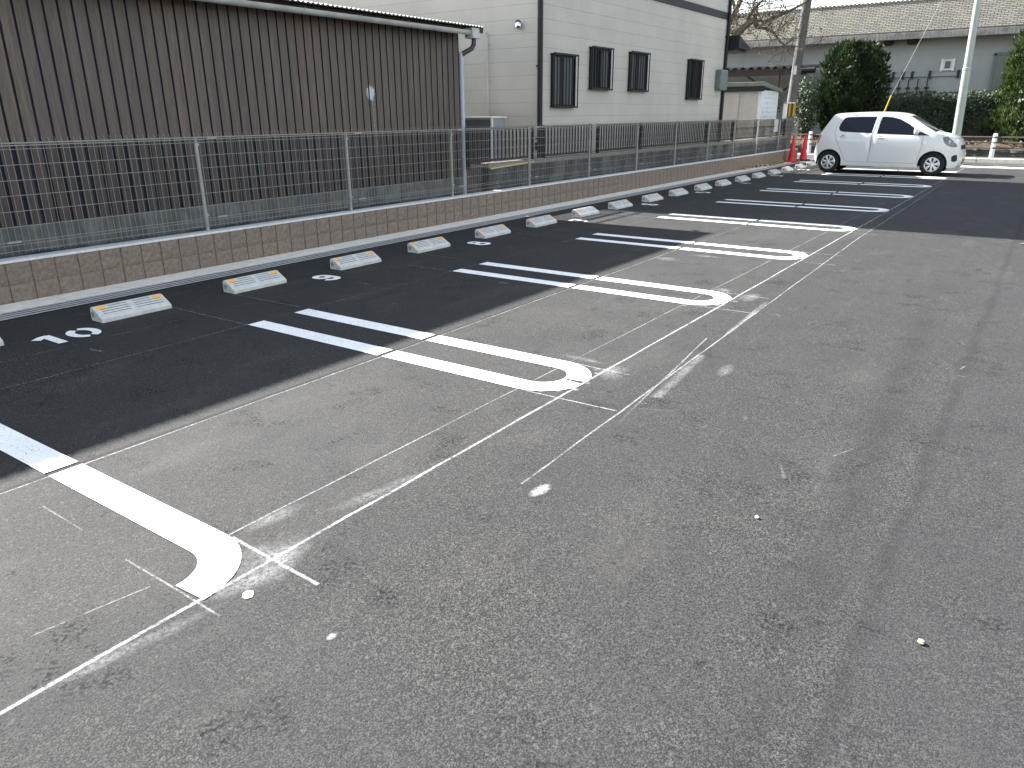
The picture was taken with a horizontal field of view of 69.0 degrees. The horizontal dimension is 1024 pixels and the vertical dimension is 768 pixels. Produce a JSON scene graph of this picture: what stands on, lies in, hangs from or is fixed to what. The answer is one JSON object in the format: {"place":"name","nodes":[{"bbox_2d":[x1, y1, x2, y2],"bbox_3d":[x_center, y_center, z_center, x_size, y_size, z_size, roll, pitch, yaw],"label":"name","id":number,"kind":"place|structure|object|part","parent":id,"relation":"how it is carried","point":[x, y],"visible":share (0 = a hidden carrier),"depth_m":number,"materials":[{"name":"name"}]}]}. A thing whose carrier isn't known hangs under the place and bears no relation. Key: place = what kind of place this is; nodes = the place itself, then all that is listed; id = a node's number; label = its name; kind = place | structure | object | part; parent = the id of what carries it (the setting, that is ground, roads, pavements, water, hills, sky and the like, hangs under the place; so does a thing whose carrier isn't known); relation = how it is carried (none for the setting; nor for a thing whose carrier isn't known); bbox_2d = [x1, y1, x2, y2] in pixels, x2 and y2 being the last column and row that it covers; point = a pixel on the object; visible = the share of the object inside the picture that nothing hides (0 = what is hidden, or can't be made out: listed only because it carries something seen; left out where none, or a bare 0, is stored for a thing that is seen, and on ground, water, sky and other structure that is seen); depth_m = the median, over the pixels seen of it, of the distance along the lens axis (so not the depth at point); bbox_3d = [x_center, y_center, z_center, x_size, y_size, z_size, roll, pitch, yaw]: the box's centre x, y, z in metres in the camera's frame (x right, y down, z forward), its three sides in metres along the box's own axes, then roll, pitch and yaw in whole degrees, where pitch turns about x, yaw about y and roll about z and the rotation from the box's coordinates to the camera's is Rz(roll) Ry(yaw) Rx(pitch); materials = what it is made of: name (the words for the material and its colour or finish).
{"place":"outdoors","nodes":[
{"label":"outdoors","id":0,"kind":"place"},
{"bbox_2d":[0,0,482,258],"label":"brown building","id":1,"kind":"structure","parent":0,"point":[94,69],"depth_m":8.42,"materials":[{"name":"metal"}]},
{"bbox_2d":[0,163,1023,767],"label":"car park asphalt","id":2,"kind":"object","parent":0,"point":[634,583],"visible":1,"depth_m":3.09,"materials":[{"name":"grey asphalt"}]},
{"bbox_2d":[32,328,100,342],"bbox_3d":[-3.266,-0.355,5.478,0.300,0.002,0.436,13,24,33],"label":"bay number","id":3,"kind":"object","parent":2,"relation":"on","point":[69,333],"visible":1,"depth_m":5.47,"materials":[{"name":"white paint"}]},
{"bbox_2d":[0,423,240,598],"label":"bay marking","id":4,"kind":"object","parent":2,"relation":"on","point":[216,552],"visible":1,"depth_m":3.03,"materials":[{"name":"white paint"}]},
{"bbox_2d":[90,294,171,322],"bbox_3d":[-3.102,-0.625,6.078,0.170,0.108,0.592,13,24,33],"label":"wheel stop","id":5,"kind":"object","parent":2,"relation":"on","point":[110,312],"visible":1,"depth_m":6.03,"materials":[{"name":"white concrete"}]},
{"bbox_2d":[242,590,253,598],"bbox_3d":[-0.891,0.711,2.512,0.037,0.005,0.046,-3,20,-6],"label":"paint blob","id":6,"kind":"object","parent":2,"relation":"on","point":[247,594],"visible":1,"depth_m":2.51,"materials":[{"name":"white paint"}]},
{"bbox_2d":[223,270,286,293],"bbox_3d":[-2.413,-0.966,7.003,0.170,0.108,0.592,13,24,33],"label":"wheel stop","id":7,"kind":"object","parent":2,"relation":"on","point":[253,282],"visible":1,"depth_m":6.95,"materials":[{"name":"white concrete"}]},
{"bbox_2d":[312,275,340,279],"bbox_3d":[-1.840,-1.056,7.385,0.317,0.001,0.207,13,24,33],"label":"bay number","id":8,"kind":"object","parent":2,"relation":"on","point":[328,276],"visible":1,"depth_m":7.39,"materials":[{"name":"white paint"}]},
{"bbox_2d":[330,251,380,269],"bbox_3d":[-1.674,-1.331,7.995,0.170,0.108,0.592,13,24,33],"label":"wheel stop","id":9,"kind":"object","parent":2,"relation":"on","point":[354,260],"visible":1,"depth_m":7.93,"materials":[{"name":"white concrete"}]},
{"bbox_2d":[248,309,590,390],"bbox_3d":[-0.716,-0.274,5.217,2.811,0.001,0.599,13,24,33],"label":"bay marking","id":10,"kind":"object","parent":2,"relation":"on","point":[574,371],"visible":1,"depth_m":5.02,"materials":[{"name":"white paint"}]},
{"bbox_2d":[407,237,449,252],"bbox_3d":[-0.990,-1.669,8.914,0.170,0.108,0.591,13,24,33],"label":"wheel stop","id":11,"kind":"object","parent":2,"relation":"on","point":[426,245],"visible":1,"depth_m":8.85,"materials":[{"name":"white concrete"}]},
{"bbox_2d":[467,242,490,244],"bbox_3d":[-0.414,-1.758,9.291,0.324,0.001,0.215,13,24,33],"label":"bay number","id":12,"kind":"object","parent":2,"relation":"on","point":[477,243],"visible":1,"depth_m":9.28,"materials":[{"name":"white paint"}]},
{"bbox_2d":[30,173,954,696],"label":"chalk lines","id":13,"kind":"object","parent":2,"relation":"on","point":[430,469],"visible":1,"depth_m":3.20,"materials":[{"name":"white"}]},
{"bbox_2d":[475,224,510,238],"bbox_3d":[-0.251,-2.034,9.906,0.170,0.108,0.592,13,24,33],"label":"wheel stop","id":14,"kind":"object","parent":2,"relation":"on","point":[492,231],"visible":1,"depth_m":9.83,"materials":[{"name":"white concrete"}]},
{"bbox_2d":[526,215,556,227],"bbox_3d":[0.434,-2.372,10.825,0.170,0.108,0.591,13,24,32],"label":"wheel stop","id":15,"kind":"object","parent":2,"relation":"on","point":[535,222],"visible":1,"depth_m":10.74,"materials":[{"name":"white concrete"}]},
{"bbox_2d":[572,206,599,216],"bbox_3d":[1.173,-2.737,11.818,0.170,0.108,0.592,14,24,34],"label":"wheel stop","id":16,"kind":"object","parent":2,"relation":"on","point":[585,211],"visible":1,"depth_m":11.73,"materials":[{"name":"white concrete"}]},
{"bbox_2d":[454,262,731,304],"bbox_3d":[0.708,-0.977,7.128,2.811,0.001,0.599,13,24,33],"label":"bay marking","id":17,"kind":"object","parent":2,"relation":"on","point":[718,295],"visible":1,"depth_m":6.99,"materials":[{"name":"white paint"}]},
{"bbox_2d":[608,199,632,209],"bbox_3d":[1.858,-3.076,12.737,0.170,0.108,0.592,14,24,33],"label":"wheel stop","id":18,"kind":"object","parent":2,"relation":"on","point":[621,204],"visible":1,"depth_m":12.65,"materials":[{"name":"white concrete"}]},
{"bbox_2d":[642,193,662,201],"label":"wheel stop","id":19,"kind":"object","parent":2,"relation":"on","point":[652,197],"visible":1,"depth_m":13.62,"materials":[{"name":"white concrete"}]},
{"bbox_2d":[669,188,687,195],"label":"wheel stop","id":20,"kind":"object","parent":2,"relation":"on","point":[678,192],"visible":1,"depth_m":14.54,"materials":[{"name":"white concrete"}]},
{"bbox_2d":[577,233,807,258],"bbox_3d":[2.132,-1.681,9.039,2.811,0.001,0.599,13,24,33],"label":"bay marking","id":21,"kind":"object","parent":2,"relation":"on","point":[796,255],"visible":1,"depth_m":8.92,"materials":[{"name":"white paint"}]},
{"bbox_2d":[694,183,711,190],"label":"wheel stop","id":22,"kind":"object","parent":2,"relation":"on","point":[702,187],"visible":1,"depth_m":15.53,"materials":[{"name":"white concrete"}]},
{"bbox_2d":[715,179,730,185],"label":"wheel stop","id":23,"kind":"object","parent":2,"relation":"on","point":[724,182],"visible":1,"depth_m":16.44,"materials":[{"name":"white concrete"}]},
{"bbox_2d":[735,175,749,181],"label":"wheel stop","id":24,"kind":"object","parent":2,"relation":"on","point":[743,178],"visible":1,"depth_m":17.41,"materials":[{"name":"white concrete"}]},
{"bbox_2d":[657,213,855,230],"bbox_3d":[3.556,-2.384,10.951,2.811,0.001,0.599,13,24,33],"label":"bay marking","id":25,"kind":"object","parent":2,"relation":"on","point":[847,228],"visible":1,"depth_m":10.87,"materials":[{"name":"white paint"}]},
{"bbox_2d":[752,172,765,177],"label":"wheel stop","id":26,"kind":"object","parent":2,"relation":"on","point":[758,175],"visible":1,"depth_m":18.34,"materials":[{"name":"white concrete"}]},
{"bbox_2d":[768,169,780,174],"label":"wheel stop","id":27,"kind":"object","parent":2,"relation":"on","point":[773,171],"visible":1,"depth_m":19.31,"materials":[{"name":"white concrete"}]},
{"bbox_2d":[782,166,793,171],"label":"wheel stop","id":28,"kind":"object","parent":2,"relation":"on","point":[787,169],"visible":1,"depth_m":20.21,"materials":[{"name":"white concrete"}]},
{"bbox_2d":[795,164,805,168],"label":"wheel stop","id":29,"kind":"object","parent":2,"relation":"on","point":[799,166],"visible":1,"depth_m":21.20,"materials":[{"name":"white concrete"}]},
{"bbox_2d":[718,199,887,211],"bbox_3d":[4.979,-3.087,12.862,2.811,0.001,0.599,13,24,33],"label":"bay marking","id":30,"kind":"object","parent":2,"relation":"on","point":[881,210],"visible":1,"depth_m":12.81,"materials":[{"name":"white paint"}]},
{"bbox_2d":[806,161,816,165],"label":"wheel stop","id":31,"kind":"object","parent":2,"relation":"on","point":[812,163],"visible":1,"depth_m":22.12,"materials":[{"name":"white concrete"}]},
{"bbox_2d":[760,188,912,197],"bbox_3d":[6.403,-3.790,14.774,2.811,0.001,0.599,13,24,33],"label":"bay marking","id":32,"kind":"object","parent":2,"relation":"on","point":[907,196],"visible":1,"depth_m":14.70,"materials":[{"name":"white paint"}]},
{"bbox_2d":[794,180,928,186],"bbox_3d":[7.827,-4.494,16.685,2.811,0.001,0.599,13,24,33],"label":"bay marking","id":33,"kind":"object","parent":2,"relation":"on","point":[866,184],"visible":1,"depth_m":16.66,"materials":[{"name":"white paint"}]},
{"bbox_2d":[821,173,945,178],"bbox_3d":[9.251,-5.197,18.596,2.811,0.001,0.599,13,24,33],"label":"bay marking","id":34,"kind":"object","parent":2,"relation":"on","point":[886,175],"visible":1,"depth_m":18.46,"materials":[{"name":"white paint"}]},
{"bbox_2d":[814,112,965,175],"bbox_3d":[9.841,-6.301,19.418,3.545,1.514,1.779,13,24,33],"label":"parked car","id":35,"kind":"object","parent":2,"relation":"on","point":[892,139],"visible":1,"depth_m":18.84,"materials":[{"name":"white paint"}]},
{"bbox_3d":[8.870,-6.341,19.259,0.998,1.128,0.191,13,24,33],"label":"rear door","id":36,"kind":"part","parent":35,"relation":"part of","materials":[{"name":"white paint"}]},
{"bbox_3d":[9.680,-6.146,18.722,1.166,1.119,0.194,13,24,33],"label":"front door","id":37,"kind":"part","parent":35,"relation":"part of","materials":[{"name":"white paint"}]},
{"bbox_2d":[917,639,924,644],"bbox_3d":[1.244,0.783,2.264,0.020,0.014,0.020,13,24,33],"label":"pebble","id":38,"kind":"object","parent":2,"relation":"on","point":[920,641],"visible":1,"depth_m":2.26,"materials":[{"name":"beige stone"}]},
{"bbox_2d":[303,0,749,160],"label":"house","id":39,"kind":"structure","parent":0,"point":[553,62],"depth_m":14.55,"materials":[{"name":"beige paint"}]},
{"bbox_2d":[550,52,578,107],"bbox_3d":[0.969,-5.599,13.756,0.107,0.929,0.860,13,24,33],"label":"window","id":40,"kind":"structure","parent":39,"relation":"in","point":[563,65],"depth_m":13.72,"materials":[{"name":"grey glass"}]},
{"bbox_2d":[588,46,613,89],"bbox_3d":[1.764,-6.239,14.735,0.107,0.784,0.860,13,24,33],"label":"window","id":41,"kind":"structure","parent":39,"relation":"in","point":[599,57],"depth_m":14.70,"materials":[{"name":"grey glass"}]},
{"bbox_2d":[627,51,650,91],"bbox_3d":[2.732,-6.719,16.034,0.107,0.789,0.880,13,24,33],"label":"window","id":42,"kind":"structure","parent":39,"relation":"in","point":[638,61],"depth_m":15.99,"materials":[{"name":"grey glass"}]},
{"bbox_2d":[685,58,704,99],"bbox_3d":[4.531,-7.549,18.471,0.107,0.924,0.880,13,24,33],"label":"window","id":43,"kind":"structure","parent":39,"relation":"in","point":[694,78],"depth_m":18.42,"materials":[{"name":"black glass"}]},
{"bbox_2d":[732,0,909,12],"label":"sky","id":44,"kind":"structure","parent":0,"point":[830,2],"materials":[{"name":"white"}]},
{"bbox_2d":[727,0,1023,133],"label":"hall building","id":45,"kind":"structure","parent":0,"point":[899,28],"depth_m":29.65,"materials":[{"name":"white paint"}]},
{"bbox_2d":[940,58,955,70],"bbox_3d":[17.176,-12.579,29.348,0.480,0.450,0.070,13,24,33],"label":"window","id":46,"kind":"structure","parent":45,"relation":"in","point":[946,64],"depth_m":29.32,"materials":[{"name":"white metal"}]},
{"bbox_2d":[987,51,1023,91],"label":"window","id":47,"kind":"structure","parent":45,"relation":"in","point":[996,76],"depth_m":28.48,"materials":[{"name":"grey glass"}]},
{"bbox_2d":[774,133,1023,147],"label":"earth bank","id":48,"kind":"structure","parent":0,"point":[972,144],"depth_m":25.11,"materials":[{"name":"soil"}]},
{"bbox_2d":[727,64,821,90],"bbox_3d":[9.095,-12.342,32.851,8.700,3.105,3.255,13,24,33],"label":"carport","id":49,"kind":"object","parent":48,"relation":"on","point":[756,71],"visible":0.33,"depth_m":30.04,"materials":[{"name":"grey metal"}]},
{"bbox_2d":[777,93,784,111],"bbox_3d":[10.091,-11.366,30.162,1.867,1.421,1.042,13,24,33],"label":"shrub","id":50,"kind":"object","parent":48,"relation":"on","point":[778,107],"visible":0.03,"depth_m":29.70,"materials":[{"name":"grey plant"}]},
{"bbox_2d":[793,75,824,137],"bbox_3d":[11.223,-10.506,28.340,1.373,2.427,1.156,13,24,33],"label":"evergreen shrub","id":51,"kind":"object","parent":48,"relation":"on","point":[802,109],"visible":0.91,"depth_m":28.08,"materials":[{"name":"green plant"}]},
{"bbox_2d":[818,39,850,129],"bbox_3d":[12.343,-11.100,28.175,1.364,3.634,1.370,-2,20,-6],"label":"juniper tree","id":52,"kind":"object","parent":48,"relation":"on","point":[828,67],"visible":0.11,"depth_m":27.95,"materials":[{"name":"green plant"}]},
{"bbox_2d":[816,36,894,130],"bbox_3d":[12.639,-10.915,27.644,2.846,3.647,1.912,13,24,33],"label":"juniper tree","id":53,"kind":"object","parent":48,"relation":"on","point":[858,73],"visible":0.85,"depth_m":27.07,"materials":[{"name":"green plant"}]},
{"bbox_2d":[792,137,1023,146],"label":"leaf litter","id":54,"kind":"object","parent":48,"relation":"on","point":[965,140],"visible":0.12,"depth_m":24.77,"materials":[{"name":"plant"}]},
{"bbox_2d":[813,89,1020,136],"bbox_3d":[16.845,-9.081,25.438,12.456,1.948,0.716,13,24,33],"label":"ivy hedge","id":55,"kind":"object","parent":48,"relation":"on","point":[938,111],"visible":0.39,"depth_m":26.20,"materials":[{"name":"green plant"}]},
{"bbox_2d":[978,27,1023,141],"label":"juniper tree","id":56,"kind":"object","parent":48,"relation":"on","point":[1014,76],"visible":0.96,"depth_m":24.26,"materials":[{"name":"green plant"}]},
{"bbox_2d":[797,158,1023,166],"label":"road","id":57,"kind":"structure","parent":0,"point":[988,164],"depth_m":22.32,"materials":[{"name":"grey asphalt"}]},
{"bbox_2d":[952,0,981,135],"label":"lamp post","id":58,"kind":"object","parent":57,"relation":"on","point":[962,97],"visible":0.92,"depth_m":22.34,"materials":[{"name":"white metal"}]},
{"bbox_2d":[798,153,1023,160],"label":"pavement","id":59,"kind":"structure","parent":0,"point":[971,157],"depth_m":23.84,"materials":[{"name":"concrete"}]},
{"bbox_2d":[782,0,811,148],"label":"utility pole","id":60,"kind":"object","parent":59,"relation":"on","point":[789,107],"visible":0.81,"depth_m":25.94,"materials":[{"name":"concrete"}]},
{"bbox_2d":[790,131,1023,157],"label":"guard fence","id":61,"kind":"object","parent":59,"relation":"on","point":[994,142],"visible":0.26,"depth_m":23.43,"materials":[{"name":"white metal"}]},
{"bbox_2d":[884,0,941,111],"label":"guy wire","id":62,"kind":"object","parent":59,"relation":"attached to","point":[904,70],"visible":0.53,"depth_m":24.74,"materials":[{"name":"metal"}]},
{"label":"ground","id":63,"kind":"structure","parent":0,"visible":0},
{"bbox_2d":[0,160,795,313],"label":"kerb","id":64,"kind":"structure","parent":63,"relation":"on","point":[16,306],"depth_m":8.49,"materials":[{"name":"concrete"}]},
{"bbox_2d":[744,160,784,168],"bbox_3d":[7.557,-6.502,22.075,0.180,0.065,3.905,13,24,33],"label":"striped rope","id":65,"kind":"object","parent":64,"relation":"on","point":[781,162],"visible":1,"depth_m":21.92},
{"bbox_2d":[785,136,798,162],"bbox_3d":[8.966,-7.502,23.779,0.380,0.804,0.380,13,24,33],"label":"traffic cone","id":66,"kind":"object","parent":64,"relation":"on","point":[791,157],"visible":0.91,"depth_m":23.75,"materials":[{"name":"red plastic"}]},
{"bbox_2d":[0,148,797,304],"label":"block wall","id":67,"kind":"structure","parent":63,"relation":"on","point":[31,277],"depth_m":8.67,"materials":[{"name":"grey concrete"}]},
{"bbox_2d":[0,117,800,253],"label":"fence","id":68,"kind":"object","parent":67,"relation":"on","point":[196,144],"visible":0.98,"depth_m":9.24,"materials":[{"name":"metal"}]},
{"bbox_2d":[0,160,811,321],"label":"drain channel","id":69,"kind":"object","parent":63,"relation":"on","point":[17,314],"visible":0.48,"depth_m":8.21,"materials":[{"name":"concrete"}]},
{"bbox_2d":[796,133,809,160],"bbox_3d":[9.621,-7.794,24.484,0.380,0.864,0.380,13,24,33],"label":"traffic cone","id":70,"kind":"object","parent":69,"relation":"on","point":[803,155],"visible":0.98,"depth_m":24.46,"materials":[{"name":"red plastic"}]},
{"bbox_2d":[465,116,506,193],"bbox_3d":[-0.505,-4.067,13.577,0.710,1.525,0.430,13,24,33],"label":"outdoor unit","id":71,"kind":"object","parent":63,"relation":"on","point":[483,122],"visible":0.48,"depth_m":13.30,"materials":[{"name":"grey metal"}]},
{"bbox_2d":[481,136,787,191],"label":"old block wall","id":72,"kind":"structure","parent":63,"relation":"on","point":[646,159],"depth_m":15.19,"materials":[{"name":"grey concrete"}]},
{"bbox_2d":[490,161,532,169],"bbox_3d":[0.021,-3.661,12.451,0.026,0.071,1.251,13,24,33],"label":"yellow pole","id":73,"kind":"object","parent":72,"relation":"attached to","point":[509,165],"visible":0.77,"depth_m":12.36,"materials":[{"name":"plastic"}]},
{"bbox_2d":[465,118,786,169],"bbox_3d":[4.142,-6.036,18.043,0.070,0.622,16.880,13,24,33],"label":"slat fence","id":74,"kind":"object","parent":72,"relation":"on","point":[642,131],"visible":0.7,"depth_m":15.36,"materials":[{"name":"grey metal"}]},
{"bbox_2d":[774,119,778,131],"bbox_3d":[8.378,-8.193,23.605,0.020,0.370,0.350,13,24,33],"label":"notice sheet","id":75,"kind":"object","parent":74,"relation":"attached to","point":[776,124],"visible":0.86,"depth_m":23.57,"materials":[{"name":"white paper"}]},
{"bbox_2d":[721,82,782,140],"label":"garden store","id":76,"kind":"structure","parent":63,"relation":"on","point":[749,100],"depth_m":23.60,"materials":[{"name":"white metal"}]},
{"bbox_2d":[721,93,739,140],"bbox_3d":[6.955,-8.485,23.962,0.610,1.650,0.027,13,24,33],"label":"door","id":77,"kind":"structure","parent":76,"relation":"in","point":[731,100],"depth_m":23.79,"materials":[{"name":"beige metal"}]},
{"bbox_2d":[736,92,758,139],"bbox_3d":[7.457,-8.375,23.651,0.570,1.650,0.027,13,24,33],"label":"door","id":78,"kind":"structure","parent":76,"relation":"in","point":[748,102],"depth_m":23.52,"materials":[{"name":"beige metal"}]},
{"bbox_2d":[728,0,839,83],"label":"bare tree","id":79,"kind":"object","parent":63,"relation":"on","point":[747,24],"visible":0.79,"depth_m":24.45,"materials":[{"name":"brown plant"}]},
{"bbox_2d":[789,144,1023,157],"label":"rubble wall","id":80,"kind":"structure","parent":63,"relation":"on","point":[981,152],"depth_m":24.27,"materials":[{"name":"stone"}]},
{"bbox_2d":[797,154,1023,163],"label":"road kerb","id":81,"kind":"structure","parent":63,"relation":"on","point":[997,160],"depth_m":23.04,"materials":[{"name":"concrete"}]},
{"bbox_2d":[800,161,1023,169],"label":"gutter strip","id":82,"kind":"object","parent":63,"relation":"on","point":[1014,168],"visible":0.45,"depth_m":20.78,"materials":[{"name":"concrete"}]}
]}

